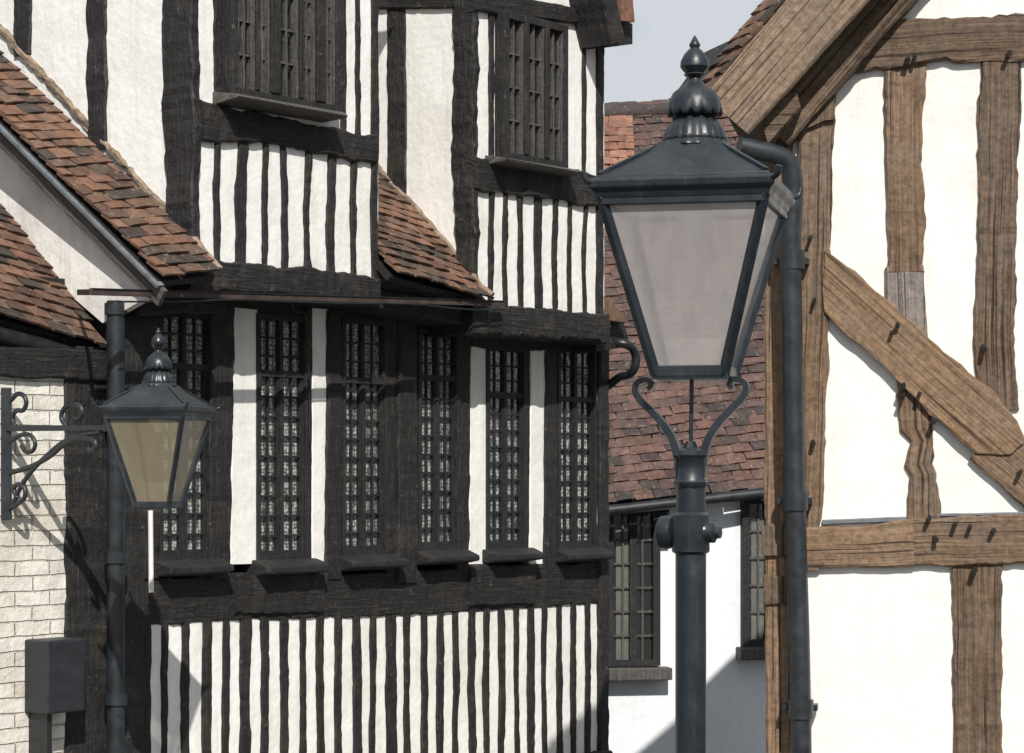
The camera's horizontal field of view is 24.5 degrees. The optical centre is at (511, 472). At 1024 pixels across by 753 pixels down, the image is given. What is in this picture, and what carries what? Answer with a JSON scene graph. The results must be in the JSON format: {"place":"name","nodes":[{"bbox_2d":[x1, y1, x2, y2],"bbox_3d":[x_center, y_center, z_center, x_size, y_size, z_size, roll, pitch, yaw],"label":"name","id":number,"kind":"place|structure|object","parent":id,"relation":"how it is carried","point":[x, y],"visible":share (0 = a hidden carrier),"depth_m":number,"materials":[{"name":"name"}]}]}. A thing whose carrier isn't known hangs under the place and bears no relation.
{"place":"outdoors","nodes":[
{"label":"outdoors","id":0,"kind":"place"},
{"bbox_2d":[604,0,762,102],"label":"sky","id":1,"kind":"structure","parent":0,"point":[646,69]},
{"bbox_2d":[702,0,783,88],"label":"roof tiles","id":2,"kind":"object","parent":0,"point":[739,41],"visible":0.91,"depth_m":11.36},
{"label":"ground","id":3,"kind":"structure","parent":0,"visible":0},
{"bbox_2d":[0,376,66,752],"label":"brick wall","id":4,"kind":"structure","parent":3,"relation":"on","point":[32,579],"depth_m":12.03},
{"bbox_2d":[0,347,106,381],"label":"wall plate","id":5,"kind":"object","parent":4,"relation":"attached to","point":[40,363],"depth_m":12.10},
{"bbox_2d":[25,637,84,713],"bbox_3d":[-2.328,1.032,12.035,0.180,0.371,0.252,0,0,38],"label":"meter box","id":6,"kind":"object","parent":4,"relation":"attached to","point":[54,675],"visible":1,"depth_m":11.96,"materials":[{"name":"grey plastic"}]},
{"bbox_2d":[63,346,106,752],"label":"corner post","id":7,"kind":"object","parent":4,"relation":"attached to","point":[85,548],"visible":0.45,"depth_m":12.31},
{"bbox_2d":[0,203,106,346],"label":"tiled roof","id":8,"kind":"structure","parent":7,"relation":"on","point":[26,296],"depth_m":12.35,"materials":[{"name":"tile"}]},
{"bbox_2d":[1,327,220,519],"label":"wall lantern","id":9,"kind":"object","parent":4,"relation":"attached to","point":[156,424],"depth_m":11.11,"materials":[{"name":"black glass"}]},
{"bbox_2d":[107,300,124,752],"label":"downpipe","id":10,"kind":"object","parent":4,"relation":"attached to","point":[115,543],"visible":0.71,"depth_m":12.28,"materials":[{"name":"metal"}]},
{"bbox_2d":[125,574,145,752],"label":"corner post","id":11,"kind":"object","parent":4,"relation":"attached to","point":[135,712],"visible":0.34,"depth_m":12.55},
{"bbox_2d":[77,301,159,578],"bbox_3d":[-2.114,-0.241,12.666,0.308,1.616,0.360,0,0,38],"label":"corner post","id":12,"kind":"object","parent":11,"relation":"on","point":[136,534],"visible":0.25,"depth_m":12.59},
{"bbox_2d":[106,316,145,438],"bbox_3d":[-2.044,-0.509,12.491,0.201,0.707,0.232,0,0,0],"label":"jetty bracket","id":13,"kind":"object","parent":12,"relation":"attached to","point":[135,330],"visible":0.34,"depth_m":12.48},
{"bbox_2d":[125,285,225,316],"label":"jetty beam","id":14,"kind":"structure","parent":12,"relation":"on","point":[185,308],"depth_m":12.56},
{"bbox_2d":[174,260,380,309],"bbox_3d":[-1.402,-1.050,13.170,1.290,0.196,1.483,0,0,0],"label":"jetty bressumer","id":15,"kind":"object","parent":12,"relation":"on","point":[238,276],"visible":0.69,"depth_m":13.04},
{"bbox_2d":[161,0,201,239],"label":"corner post","id":16,"kind":"object","parent":15,"relation":"on","point":[181,119],"visible":0.91,"depth_m":12.50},
{"bbox_2d":[234,141,248,262],"bbox_3d":[-1.474,-1.476,12.809,0.046,0.703,0.112,0,0,38],"label":"stud","id":17,"kind":"object","parent":15,"relation":"on","point":[240,198],"visible":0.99,"depth_m":12.79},
{"bbox_2d":[91,289,504,306],"bbox_3d":[-1.074,-0.965,13.120,0.018,0.160,3.357,0,0,38],"label":"steel rail","id":18,"kind":"object","parent":15,"relation":"attached to","point":[103,292],"visible":1,"depth_m":12.96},
{"bbox_2d":[590,750,612,752],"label":"sole plate","id":19,"kind":"object","parent":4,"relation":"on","point":[607,751],"visible":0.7,"depth_m":15.92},
{"bbox_2d":[180,621,189,752],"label":"close stud","id":20,"kind":"object","parent":19,"relation":"on","point":[184,685],"visible":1,"depth_m":12.87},
{"bbox_2d":[201,617,212,752],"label":"close stud","id":21,"kind":"object","parent":19,"relation":"on","point":[206,692],"visible":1,"depth_m":13.00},
{"bbox_2d":[239,615,251,752],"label":"close stud","id":22,"kind":"object","parent":19,"relation":"on","point":[245,643],"visible":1,"depth_m":13.24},
{"bbox_2d":[259,614,269,752],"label":"close stud","id":23,"kind":"object","parent":19,"relation":"on","point":[264,675],"visible":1,"depth_m":13.37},
{"bbox_2d":[279,614,288,752],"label":"close stud","id":24,"kind":"object","parent":19,"relation":"on","point":[284,673],"visible":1,"depth_m":13.50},
{"bbox_2d":[315,612,324,752],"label":"close stud","id":25,"kind":"object","parent":19,"relation":"on","point":[319,657],"visible":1,"depth_m":13.73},
{"bbox_2d":[333,611,342,752],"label":"close stud","id":26,"kind":"object","parent":19,"relation":"on","point":[338,637],"visible":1,"depth_m":13.86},
{"bbox_2d":[351,615,362,752],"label":"close stud","id":27,"kind":"object","parent":19,"relation":"on","point":[356,648],"visible":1,"depth_m":13.99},
{"bbox_2d":[150,603,596,752],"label":"studding plaster","id":28,"kind":"object","parent":19,"relation":"on","point":[173,676],"visible":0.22,"depth_m":14.18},
{"bbox_2d":[384,614,397,752],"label":"close stud","id":29,"kind":"object","parent":19,"relation":"on","point":[390,687],"visible":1,"depth_m":14.24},
{"bbox_2d":[467,606,476,752],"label":"close stud","id":30,"kind":"object","parent":19,"relation":"on","point":[471,661],"visible":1,"depth_m":14.85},
{"bbox_2d":[526,604,534,752],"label":"close stud","id":31,"kind":"object","parent":19,"relation":"on","point":[530,686],"visible":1,"depth_m":15.34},
{"bbox_2d":[596,350,609,750],"bbox_3d":[0.509,1.051,16.057,0.315,4.071,0.119,0,0,38],"label":"corner post","id":32,"kind":"object","parent":19,"relation":"on","point":[602,604],"visible":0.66,"depth_m":15.94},
{"bbox_3d":[0.583,1.376,15.990,0.092,1.048,0.099,0,0,0],"label":"close stud","id":33,"kind":"object","parent":19,"relation":"on","visible":0},
{"bbox_2d":[144,562,598,624],"bbox_3d":[-0.855,0.720,14.303,0.301,0.337,4.493,0,0,38],"label":"window rail","id":34,"kind":"object","parent":33,"relation":"on","point":[177,600],"depth_m":14.12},
{"bbox_2d":[156,558,233,576],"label":"sill","id":35,"kind":"structure","parent":34,"relation":"on","point":[195,567],"depth_m":12.80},
{"bbox_2d":[157,314,209,560],"bbox_3d":[-1.818,-0.198,12.915,0.112,1.357,0.399,0,0,38],"label":"frame and glazing bars","id":36,"kind":"object","parent":35,"relation":"on","point":[181,367],"visible":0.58,"depth_m":12.91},
{"bbox_2d":[164,317,201,549],"bbox_3d":[-1.815,-0.198,12.913,0.268,1.397,0.348,0,0,0],"label":"lace curtain","id":37,"kind":"object","parent":36,"relation":"hanging from","point":[189,373],"depth_m":12.97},
{"bbox_2d":[202,307,234,578],"bbox_3d":[-1.720,-0.164,13.169,0.317,1.506,0.207,0,0,38],"label":"post","id":38,"kind":"object","parent":34,"relation":"on","point":[220,343],"visible":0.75,"depth_m":13.05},
{"bbox_2d":[230,572,324,613],"bbox_3d":[-1.365,0.687,13.482,0.137,0.255,0.733,0,0,38],"label":"packing timber","id":39,"kind":"object","parent":34,"relation":"attached to","point":[284,594],"visible":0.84,"depth_m":13.43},
{"bbox_2d":[240,558,329,575],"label":"sill","id":40,"kind":"structure","parent":39,"relation":"on","point":[281,567],"depth_m":13.37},
{"bbox_2d":[230,308,256,563],"bbox_3d":[-1.611,-0.204,13.340,0.281,1.434,0.227,0,0,38],"label":"plaster strip","id":41,"kind":"object","parent":40,"relation":"on","point":[243,515],"visible":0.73,"depth_m":13.25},
{"bbox_2d":[256,313,308,559],"bbox_3d":[-1.349,-0.198,13.523,0.112,1.403,0.425,0,0,38],"label":"frame and glazing bars","id":42,"kind":"object","parent":40,"relation":"on","point":[279,374],"visible":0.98,"depth_m":13.50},
{"bbox_2d":[261,320,298,550],"bbox_3d":[-1.346,-0.198,13.520,0.284,1.443,0.368,0,0,0],"label":"lace curtain","id":43,"kind":"object","parent":42,"relation":"hanging from","point":[286,409],"visible":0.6,"depth_m":13.56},
{"bbox_2d":[311,308,327,560],"bbox_3d":[-1.225,-0.211,13.838,0.282,1.486,0.151,0,0,38],"label":"plaster strip","id":44,"kind":"object","parent":40,"relation":"on","point":[318,393],"visible":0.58,"depth_m":13.74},
{"bbox_2d":[320,311,342,578],"bbox_3d":[-1.153,-0.162,13.912,0.305,1.568,0.154,0,0,38],"label":"post","id":45,"kind":"object","parent":34,"relation":"on","point":[332,492],"visible":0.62,"depth_m":13.81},
{"bbox_2d":[340,554,408,570],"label":"sill","id":46,"kind":"structure","parent":34,"relation":"on","point":[371,562],"depth_m":13.97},
{"bbox_2d":[341,317,387,555],"bbox_3d":[-0.914,-0.208,14.086,0.112,1.410,0.411,0,0,38],"label":"frame and glazing bars","id":47,"kind":"object","parent":46,"relation":"on","point":[360,381],"visible":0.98,"depth_m":14.06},
{"bbox_2d":[346,323,377,545],"bbox_3d":[-0.911,-0.208,14.083,0.276,1.450,0.357,0,0,0],"label":"lace curtain","id":48,"kind":"object","parent":47,"relation":"hanging from","point":[367,350],"visible":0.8,"depth_m":14.14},
{"bbox_2d":[363,319,397,575],"bbox_3d":[-0.835,-0.166,14.331,0.298,1.614,0.154,0,0,38],"label":"post","id":49,"kind":"object","parent":34,"relation":"on","point":[388,329],"visible":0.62,"depth_m":14.23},
{"bbox_2d":[396,319,417,582],"bbox_3d":[-0.747,-0.155,14.423,0.324,1.649,0.199,0,0,38],"label":"post","id":50,"kind":"object","parent":34,"relation":"on","point":[407,481],"visible":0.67,"depth_m":14.31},
{"bbox_2d":[421,336,470,578],"bbox_3d":[-0.411,-0.160,14.879,0.299,1.652,0.158,0,0,38],"label":"post","id":51,"kind":"object","parent":34,"relation":"on","point":[462,358],"visible":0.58,"depth_m":14.78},
{"bbox_2d":[416,549,479,565],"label":"sill","id":52,"kind":"structure","parent":34,"relation":"on","point":[440,557],"depth_m":14.51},
{"bbox_2d":[416,328,459,550],"bbox_3d":[-0.491,-0.200,14.634,0.112,1.373,0.398,0,0,38],"label":"frame and glazing bars","id":53,"kind":"object","parent":52,"relation":"on","point":[435,378],"visible":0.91,"depth_m":14.61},
{"bbox_2d":[422,334,449,541],"bbox_3d":[-0.488,-0.200,14.631,0.268,1.413,0.347,0,0,0],"label":"lace curtain","id":54,"kind":"object","parent":53,"relation":"attached to","point":[441,428],"visible":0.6,"depth_m":14.69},
{"bbox_2d":[469,347,485,563],"bbox_3d":[-0.320,-0.197,15.014,0.278,1.549,0.192,0,0,38],"label":"plaster strip","id":55,"kind":"object","parent":34,"relation":"on","point":[477,511],"visible":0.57,"depth_m":14.92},
{"bbox_2d":[468,564,535,605],"bbox_3d":[-0.099,0.716,15.118,0.140,0.276,0.675,0,0,38],"label":"packing timber","id":56,"kind":"object","parent":34,"relation":"on","point":[498,584],"visible":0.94,"depth_m":15.05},
{"bbox_2d":[482,548,545,563],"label":"sill","id":57,"kind":"structure","parent":56,"relation":"on","point":[508,555],"depth_m":15.03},
{"bbox_2d":[486,349,526,549],"bbox_3d":[-0.074,-0.157,15.174,0.112,1.302,0.412,0,0,38],"label":"frame and glazing bars","id":58,"kind":"object","parent":57,"relation":"on","point":[503,396],"visible":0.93,"depth_m":15.15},
{"bbox_2d":[490,351,517,540],"bbox_3d":[-0.071,-0.157,15.172,0.276,1.342,0.358,0,0,0],"label":"lace curtain","id":59,"kind":"object","parent":58,"relation":"hanging from","point":[508,428],"visible":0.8,"depth_m":15.23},
{"bbox_2d":[529,350,544,563],"bbox_3d":[0.063,-0.191,15.504,0.284,1.575,0.196,0,0,38],"label":"plaster strip","id":60,"kind":"object","parent":34,"relation":"on","point":[536,477],"visible":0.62,"depth_m":15.40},
{"bbox_2d":[542,349,557,578],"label":"post","id":61,"kind":"object","parent":34,"relation":"on","point":[549,563],"visible":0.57,"depth_m":15.50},
{"bbox_2d":[555,547,614,562],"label":"sill","id":62,"kind":"structure","parent":34,"relation":"on","point":[593,554],"depth_m":15.66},
{"bbox_2d":[556,351,596,548],"bbox_3d":[0.395,-0.163,15.781,0.112,1.355,0.436,0,0,38],"label":"frame and glazing bars","id":63,"kind":"object","parent":62,"relation":"on","point":[574,400],"visible":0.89,"depth_m":15.76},
{"bbox_2d":[561,352,587,540],"bbox_3d":[0.398,-0.163,15.778,0.291,1.395,0.377,0,0,0],"label":"lace curtain","id":64,"kind":"object","parent":63,"relation":"hanging from","point":[579,431],"visible":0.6,"depth_m":15.84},
{"bbox_2d":[0,276,491,571],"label":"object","id":65,"kind":"object","parent":3,"relation":"on","point":[62,281],"visible":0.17,"depth_m":12.55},
{"bbox_2d":[0,148,164,322],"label":"rendered cheek","id":66,"kind":"object","parent":65,"relation":"on","point":[71,252],"visible":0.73,"depth_m":12.59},
{"bbox_2d":[0,0,370,276],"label":"bay plaster","id":67,"kind":"object","parent":65,"relation":"on","point":[135,133],"visible":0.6,"depth_m":12.99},
{"bbox_2d":[85,0,108,149],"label":"stud","id":68,"kind":"object","parent":67,"relation":"attached to","point":[97,80],"visible":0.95,"depth_m":12.91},
{"bbox_2d":[0,50,222,276],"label":"tiled roof","id":69,"kind":"structure","parent":67,"relation":"attached to","point":[90,173],"depth_m":12.50,"materials":[{"name":"tile"}]},
{"bbox_2d":[0,115,214,285],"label":"tiled roof boarding","id":70,"kind":"object","parent":69,"relation":"attached to","point":[194,277],"visible":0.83,"depth_m":12.30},
{"bbox_2d":[0,132,167,305],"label":"bargeboard","id":71,"kind":"object","parent":70,"relation":"attached to","point":[66,206],"visible":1,"depth_m":12.35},
{"bbox_2d":[0,124,163,287],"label":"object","id":72,"kind":"object","parent":71,"relation":"attached to","point":[125,253],"visible":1,"depth_m":12.29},
{"bbox_2d":[0,24,222,271],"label":"flashing","id":73,"kind":"object","parent":69,"relation":"attached to","point":[38,70],"visible":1,"depth_m":13.00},
{"bbox_2d":[199,99,377,162],"bbox_3d":[-1.248,-1.876,13.078,0.075,0.232,1.485,0,0,38],"label":"rail","id":74,"kind":"object","parent":67,"relation":"attached to","point":[226,124],"visible":1,"depth_m":13.01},
{"bbox_2d":[212,92,347,122],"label":"sill","id":75,"kind":"structure","parent":74,"relation":"on","point":[261,105],"depth_m":12.85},
{"bbox_2d":[221,0,340,111],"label":"window posts","id":76,"kind":"object","parent":75,"relation":"on","point":[230,47],"depth_m":12.88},
{"bbox_2d":[239,0,334,104],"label":"glazing bars","id":77,"kind":"object","parent":76,"relation":"attached to","point":[309,49],"visible":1,"depth_m":13.03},
{"bbox_2d":[164,301,427,327],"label":"head beam","id":78,"kind":"structure","parent":65,"relation":"attached to","point":[277,308],"depth_m":13.48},
{"bbox_2d":[341,288,467,326],"bbox_3d":[-0.657,-0.986,14.194,0.386,0.189,0.888,0,0,38],"label":"jetty bressumer","id":79,"kind":"object","parent":78,"relation":"on","point":[426,316],"visible":0.55,"depth_m":14.07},
{"bbox_2d":[423,306,610,345],"bbox_3d":[0.030,-0.939,15.021,0.464,0.204,1.445,0,0,38],"label":"jetty bressumer","id":80,"kind":"object","parent":78,"relation":"on","point":[529,324],"visible":0.88,"depth_m":14.82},
{"bbox_2d":[451,0,480,277],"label":"corner post","id":81,"kind":"object","parent":80,"relation":"on","point":[465,27],"visible":0.91,"depth_m":14.40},
{"bbox_2d":[595,48,604,313],"bbox_3d":[0.564,-2.027,15.448,0.047,2.017,0.091,0,0,38],"label":"stud","id":82,"kind":"object","parent":80,"relation":"on","point":[599,223],"visible":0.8,"depth_m":15.43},
{"bbox_2d":[378,0,603,313],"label":"bay plaster","id":83,"kind":"object","parent":65,"relation":"on","point":[430,53],"visible":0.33,"depth_m":14.68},
{"bbox_2d":[386,9,406,194],"bbox_3d":[-0.716,-2.385,14.763,0.172,1.722,0.045,0,0,38],"label":"stud","id":84,"kind":"object","parent":83,"relation":"attached to","point":[396,108],"visible":0.86,"depth_m":14.74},
{"bbox_2d":[378,171,494,298],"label":"tiled roof","id":85,"kind":"structure","parent":83,"relation":"attached to","point":[410,242],"depth_m":14.17,"materials":[{"name":"tile"}]},
{"bbox_2d":[377,250,484,306],"bbox_3d":[-0.887,-1.630,14.392,1.478,1.249,1.580,0,0,0],"label":"tiled roof boarding","id":86,"kind":"object","parent":85,"relation":"attached to","point":[389,273],"visible":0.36,"depth_m":13.84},
{"bbox_2d":[465,0,577,23],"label":"head rail","id":87,"kind":"object","parent":83,"relation":"attached to","point":[555,12],"visible":0.79,"depth_m":14.80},
{"bbox_2d":[467,155,598,206],"bbox_3d":[0.171,-1.833,14.912,0.080,0.242,1.362,0,0,38],"label":"rail","id":88,"kind":"object","parent":83,"relation":"attached to","point":[574,190],"visible":0.73,"depth_m":14.76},
{"bbox_2d":[485,155,580,176],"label":"sill","id":89,"kind":"structure","parent":88,"relation":"on","point":[532,166],"depth_m":14.67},
{"bbox_2d":[495,10,567,167],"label":"window posts","id":90,"kind":"object","parent":89,"relation":"on","point":[503,18],"depth_m":14.68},
{"bbox_2d":[509,21,562,160],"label":"glazing bars","id":91,"kind":"object","parent":90,"relation":"attached to","point":[539,91],"visible":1,"depth_m":14.85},
{"bbox_2d":[569,0,624,48],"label":"bargeboard","id":92,"kind":"object","parent":83,"relation":"attached to","point":[599,23],"visible":1,"depth_m":15.14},
{"bbox_2d":[608,501,765,752],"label":"white wall","id":93,"kind":"structure","parent":3,"relation":"on","point":[641,716],"depth_m":19.48,"materials":[{"name":"paint"}]},
{"bbox_2d":[609,666,671,680],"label":"sill","id":94,"kind":"structure","parent":93,"relation":"attached to","point":[639,673],"depth_m":19.22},
{"bbox_2d":[608,510,659,666],"bbox_3d":[0.985,0.943,19.339,0.450,1.278,0.090,0,0,-10],"label":"frame","id":95,"kind":"object","parent":94,"relation":"on","point":[632,660],"visible":0.66,"depth_m":19.31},
{"bbox_2d":[614,516,651,659],"bbox_3d":[0.982,0.943,19.358,0.325,1.178,0.056,0,0,0],"label":"dark pane","id":96,"kind":"object","parent":95,"relation":"attached to","point":[647,582],"visible":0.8,"depth_m":19.38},
{"bbox_2d":[604,98,764,502],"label":"brown tiled roof","id":97,"kind":"structure","parent":93,"relation":"on","point":[641,464],"depth_m":19.73,"materials":[{"name":"tile"}]},
{"bbox_2d":[604,115,633,168],"bbox_3d":[0.927,-3.027,21.753,0.388,0.596,0.482,0,0,0],"label":"red tiled patch","id":98,"kind":"object","parent":97,"relation":"on","point":[623,149],"visible":0.52,"depth_m":21.76,"materials":[{"name":"tile"}]},
{"bbox_2d":[609,488,763,515],"bbox_3d":[1.739,0.202,19.260,2.485,0.348,0.090,0,0,-14],"label":"gutter","id":99,"kind":"object","parent":97,"relation":"attached to","point":[670,503],"visible":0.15,"depth_m":19.11,"materials":[{"name":"black metal"}]},
{"bbox_2d":[736,646,764,659],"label":"sill","id":100,"kind":"structure","parent":93,"relation":"attached to","point":[751,653],"depth_m":19.38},
{"bbox_2d":[740,499,764,645],"bbox_3d":[2.115,0.819,19.534,0.457,1.218,0.090,0,0,-10],"label":"frame","id":101,"kind":"object","parent":100,"relation":"on","point":[745,640],"visible":0.31,"depth_m":19.46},
{"bbox_2d":[751,518,763,638],"bbox_3d":[2.031,0.875,19.533,0.110,1.006,0.019,0,0,0],"label":"window pane","id":102,"kind":"object","parent":101,"relation":"attached to","point":[754,581],"visible":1,"depth_m":19.53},
{"bbox_2d":[579,35,802,752],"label":"street lamp","id":103,"kind":"object","parent":3,"relation":"on","point":[694,205],"visible":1,"depth_m":6.87,"materials":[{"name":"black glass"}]},
{"bbox_2d":[736,136,811,752],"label":"downpipe","id":104,"kind":"object","parent":3,"relation":"on","point":[794,445],"visible":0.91,"depth_m":11.28,"materials":[{"name":"metal"}]},
{"bbox_2d":[763,140,792,752],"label":"corner post","id":105,"kind":"object","parent":3,"relation":"on","point":[777,722],"visible":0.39,"depth_m":11.49,"materials":[{"name":"brown wood"}]},
{"bbox_2d":[798,93,836,570],"bbox_3d":[1.467,-0.774,11.473,0.244,2.499,0.077,0,0,10],"label":"principal post","id":106,"kind":"object","parent":105,"relation":"attached to","point":[815,145],"visible":0.63,"depth_m":11.44,"materials":[{"name":"brown wood"}]},
{"bbox_2d":[806,519,914,567],"bbox_3d":[1.674,0.343,11.436,0.544,0.243,0.078,0,0,10],"label":"girding rail","id":107,"kind":"object","parent":106,"relation":"attached to","point":[890,544],"visible":0.92,"depth_m":11.40,"materials":[{"name":"brown wood"}]},
{"bbox_2d":[854,13,1023,74],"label":"tie beam","id":108,"kind":"structure","parent":106,"relation":"attached to","point":[963,40],"depth_m":11.33,"materials":[{"name":"brown wood"}]},
{"bbox_2d":[779,0,918,146],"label":"gable rafter","id":109,"kind":"object","parent":105,"relation":"on","point":[825,77],"visible":0.75,"depth_m":11.34,"materials":[{"name":"brown wood"}]},
{"bbox_2d":[712,0,869,134],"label":"bargeboard","id":110,"kind":"object","parent":109,"relation":"attached to","point":[781,65],"visible":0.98,"depth_m":11.17,"materials":[{"name":"brown wood"}]},
{"bbox_2d":[793,0,1023,752],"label":"plaster infill","id":111,"kind":"object","parent":3,"relation":"on","point":[881,651],"visible":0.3,"depth_m":11.41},
{"bbox_2d":[896,334,940,518],"bbox_3d":[1.948,-0.232,11.396,0.241,0.929,0.060,0,0,10],"label":"stud","id":112,"kind":"object","parent":111,"relation":"attached to","point":[923,498],"visible":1,"depth_m":11.37,"materials":[{"name":"brown wood"}]},
{"bbox_2d":[885,265,927,333],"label":"repair block","id":113,"kind":"structure","parent":112,"relation":"on","point":[905,293],"depth_m":11.37,"materials":[{"name":"grey wood"}]},
{"bbox_2d":[883,63,926,271],"bbox_3d":[1.896,-1.478,11.402,0.208,1.022,0.067,0,0,10],"label":"stud","id":114,"kind":"object","parent":113,"relation":"on","point":[904,94],"visible":1,"depth_m":11.38,"materials":[{"name":"brown wood"}]},
{"bbox_2d":[970,445,1023,507],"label":"brace foot","id":115,"kind":"object","parent":111,"relation":"attached to","point":[1001,470],"visible":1,"depth_m":11.28},
{"bbox_2d":[973,61,1021,409],"bbox_3d":[2.327,-1.157,11.328,0.228,1.712,0.064,0,0,10],"label":"stud","id":116,"kind":"object","parent":111,"relation":"attached to","point":[999,110],"visible":1,"depth_m":11.30,"materials":[{"name":"brown wood"}]},
{"bbox_2d":[951,564,1002,752],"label":"stud","id":117,"kind":"object","parent":3,"relation":"on","point":[977,674],"visible":1,"depth_m":11.32,"materials":[{"name":"brown wood"}]},
{"bbox_2d":[909,514,1023,566],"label":"girding rail","id":118,"kind":"object","parent":117,"relation":"on","point":[978,543],"visible":0.99,"depth_m":11.31,"materials":[{"name":"brown wood"}]},
{"bbox_2d":[822,250,1023,454],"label":"brace","id":119,"kind":"object","parent":118,"relation":"on","point":[961,403],"visible":1,"depth_m":11.34,"materials":[{"name":"brown wood"}]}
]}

